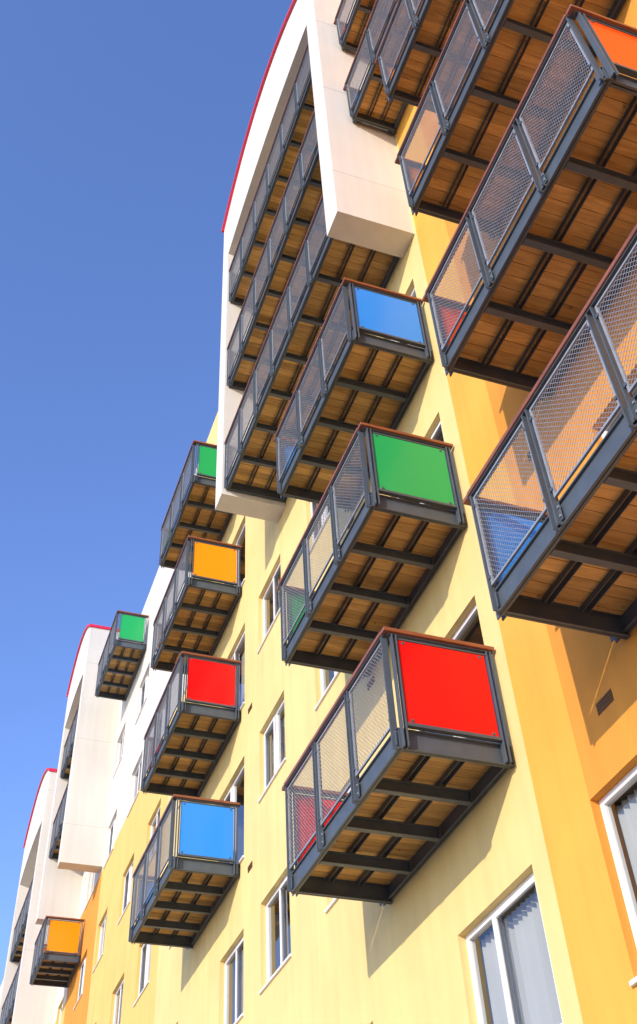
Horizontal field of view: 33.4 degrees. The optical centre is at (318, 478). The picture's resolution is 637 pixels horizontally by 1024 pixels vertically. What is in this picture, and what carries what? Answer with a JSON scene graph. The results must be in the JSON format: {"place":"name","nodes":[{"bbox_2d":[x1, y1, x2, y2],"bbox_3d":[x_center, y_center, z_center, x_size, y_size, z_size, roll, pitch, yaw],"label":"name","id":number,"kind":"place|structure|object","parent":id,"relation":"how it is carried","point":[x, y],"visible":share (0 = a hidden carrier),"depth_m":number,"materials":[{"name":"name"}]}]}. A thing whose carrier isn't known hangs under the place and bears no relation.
{"place":"outdoors","nodes":[
{"label":"outdoors","id":0,"kind":"place"},
{"bbox_2d":[0,0,292,985],"label":"sky","id":1,"kind":"structure","parent":0,"point":[124,124],"materials":[{"name":"blue"}]},
{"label":"pavement","id":2,"kind":"structure","parent":0,"visible":0},
{"bbox_2d":[0,0,636,1023],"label":"walls","id":3,"kind":"structure","parent":2,"relation":"on","point":[404,958],"depth_m":11.20,"materials":[{"name":"yellow paint"}]},
{"bbox_2d":[0,770,57,1023],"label":"arched frame","id":4,"kind":"object","parent":3,"relation":"attached to","point":[34,1004],"visible":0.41,"depth_m":35.74,"materials":[{"name":"white paint"}]},
{"bbox_2d":[0,960,20,1023],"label":"balcony","id":5,"kind":"structure","parent":4,"relation":"attached to","point":[7,1010],"depth_m":35.45,"materials":[{"name":"grey paint"}]},
{"bbox_2d":[10,876,33,962],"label":"balcony","id":6,"kind":"structure","parent":4,"relation":"attached to","point":[18,940],"depth_m":37.88,"materials":[{"name":"grey paint"}]},
{"bbox_2d":[23,768,57,847],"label":"red roof edge","id":7,"kind":"object","parent":4,"relation":"on","point":[50,770],"visible":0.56,"depth_m":41.53,"materials":[{"name":"red metal"}]},
{"bbox_2d":[29,916,84,987],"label":"balcony","id":8,"kind":"structure","parent":3,"relation":"attached to","point":[55,963],"depth_m":30.37,"materials":[{"name":"grey paint"}]},
{"bbox_2d":[35,627,130,925],"bbox_3d":[-4.720,9.660,35.068,7.200,9.100,4.200,13,-48,-15],"label":"arched frame","id":9,"kind":"object","parent":3,"relation":"attached to","point":[82,848],"visible":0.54,"depth_m":32.43,"materials":[{"name":"white paint"}]},
{"bbox_2d":[48,781,68,858],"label":"balcony","id":10,"kind":"structure","parent":9,"relation":"attached to","point":[55,840],"depth_m":32.97,"materials":[{"name":"grey paint"}]},
{"bbox_2d":[60,702,79,778],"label":"balcony","id":11,"kind":"structure","parent":9,"relation":"attached to","point":[66,760],"depth_m":34.98,"materials":[{"name":"grey paint"}]},
{"bbox_2d":[66,624,119,696],"bbox_3d":[-4.938,6.774,38.011,7.260,0.995,4.280,13,-48,-15],"label":"red roof edge","id":12,"kind":"object","parent":9,"relation":"on","point":[95,626],"visible":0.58,"depth_m":37.32,"materials":[{"name":"red metal"}]},
{"bbox_2d":[95,610,148,701],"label":"balcony","id":13,"kind":"structure","parent":3,"relation":"attached to","point":[116,673],"depth_m":31.31,"materials":[{"name":"grey paint"}]},
{"bbox_2d":[128,794,240,949],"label":"balcony","id":14,"kind":"structure","parent":3,"relation":"attached to","point":[180,899],"depth_m":16.97,"materials":[{"name":"grey paint"}]},
{"bbox_2d":[140,651,241,796],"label":"balcony","id":15,"kind":"structure","parent":3,"relation":"attached to","point":[185,753],"depth_m":19.02,"materials":[{"name":"grey paint"}]},
{"bbox_2d":[150,535,241,674],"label":"balcony","id":16,"kind":"structure","parent":3,"relation":"attached to","point":[201,611],"depth_m":20.99,"materials":[{"name":"grey paint"}]},
{"bbox_2d":[159,440,232,572],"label":"balcony","id":17,"kind":"structure","parent":3,"relation":"attached to","point":[199,515],"depth_m":23.11,"materials":[{"name":"grey paint"}]},
{"bbox_2d":[215,0,414,522],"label":"arched frame","id":18,"kind":"object","parent":3,"relation":"attached to","point":[362,212],"visible":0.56,"depth_m":18.44,"materials":[{"name":"white paint"}]},
{"bbox_2d":[221,0,296,232],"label":"red roof edge","id":19,"kind":"object","parent":18,"relation":"on","point":[257,101],"visible":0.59,"depth_m":24.36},
{"bbox_2d":[229,43,317,307],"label":"balcony","id":20,"kind":"structure","parent":18,"relation":"attached to","point":[260,228],"depth_m":20.95,"materials":[{"name":"grey paint"}]},
{"bbox_2d":[227,109,326,394],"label":"balcony","id":21,"kind":"structure","parent":18,"relation":"attached to","point":[294,229],"depth_m":18.97,"materials":[{"name":"grey paint"}]},
{"bbox_2d":[224,193,399,502],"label":"balcony","id":22,"kind":"structure","parent":18,"relation":"attached to","point":[253,472],"depth_m":16.73,"materials":[{"name":"grey paint"}]},
{"bbox_2d":[313,20,403,193],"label":"panel joints","id":23,"kind":"object","parent":18,"relation":"attached to","point":[338,171],"visible":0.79,"depth_m":15.65,"materials":[{"name":"grey"}]},
{"bbox_2d":[59,287,636,1023],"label":"window frames","id":24,"kind":"structure","parent":3,"relation":"attached to","point":[527,883],"depth_m":14.31,"materials":[{"name":"white plastic"}]},
{"bbox_2d":[60,584,228,1023],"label":"window glass","id":25,"kind":"object","parent":24,"relation":"in","point":[145,947],"visible":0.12,"depth_m":25.78,"materials":[{"name":"glass"}]},
{"bbox_2d":[273,277,433,512],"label":"balcony","id":26,"kind":"structure","parent":3,"relation":"attached to","point":[374,380],"depth_m":13.68,"materials":[{"name":"grey paint"}]},
{"bbox_2d":[333,0,394,55],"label":"balcony","id":27,"kind":"structure","parent":3,"relation":"attached to","point":[351,32],"depth_m":18.70,"materials":[{"name":"grey paint"}]},
{"bbox_2d":[277,422,466,677],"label":"balcony","id":28,"kind":"structure","parent":3,"relation":"attached to","point":[389,554],"depth_m":11.71,"materials":[{"name":"grey paint"}]},
{"bbox_2d":[343,0,422,134],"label":"balcony","id":29,"kind":"structure","parent":3,"relation":"attached to","point":[369,103],"depth_m":16.72,"materials":[{"name":"grey paint"}]},
{"bbox_2d":[282,626,513,905],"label":"balcony","id":30,"kind":"structure","parent":3,"relation":"attached to","point":[385,827],"depth_m":9.67,"materials":[{"name":"grey paint"}]},
{"bbox_2d":[248,451,613,872],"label":"wall vents","id":31,"kind":"object","parent":3,"relation":"attached to","point":[604,702],"depth_m":8.02,"materials":[{"name":"metal"}]},
{"bbox_2d":[226,296,636,1023],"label":"window","id":32,"kind":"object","parent":3,"relation":"attached to","point":[472,634],"visible":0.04,"depth_m":14.96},
{"bbox_2d":[241,344,636,1023],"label":"blinds","id":33,"kind":"object","parent":32,"relation":"attached to","point":[531,972],"visible":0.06,"depth_m":8.63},
{"bbox_2d":[375,0,501,116],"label":"balcony","id":34,"kind":"structure","parent":3,"relation":"attached to","point":[406,78],"depth_m":13.44,"materials":[{"name":"grey paint"}]},
{"bbox_2d":[395,0,624,237],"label":"balcony","id":35,"kind":"structure","parent":3,"relation":"attached to","point":[514,40],"depth_m":11.07,"materials":[{"name":"grey paint"}]},
{"bbox_2d":[422,4,636,400],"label":"balcony","id":36,"kind":"structure","parent":3,"relation":"attached to","point":[545,272],"depth_m":8.91,"materials":[{"name":"grey paint"}]},
{"bbox_2d":[463,223,636,642],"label":"balcony","id":37,"kind":"structure","parent":3,"relation":"attached to","point":[568,559],"depth_m":7.35,"materials":[{"name":"grey paint"}]}
]}

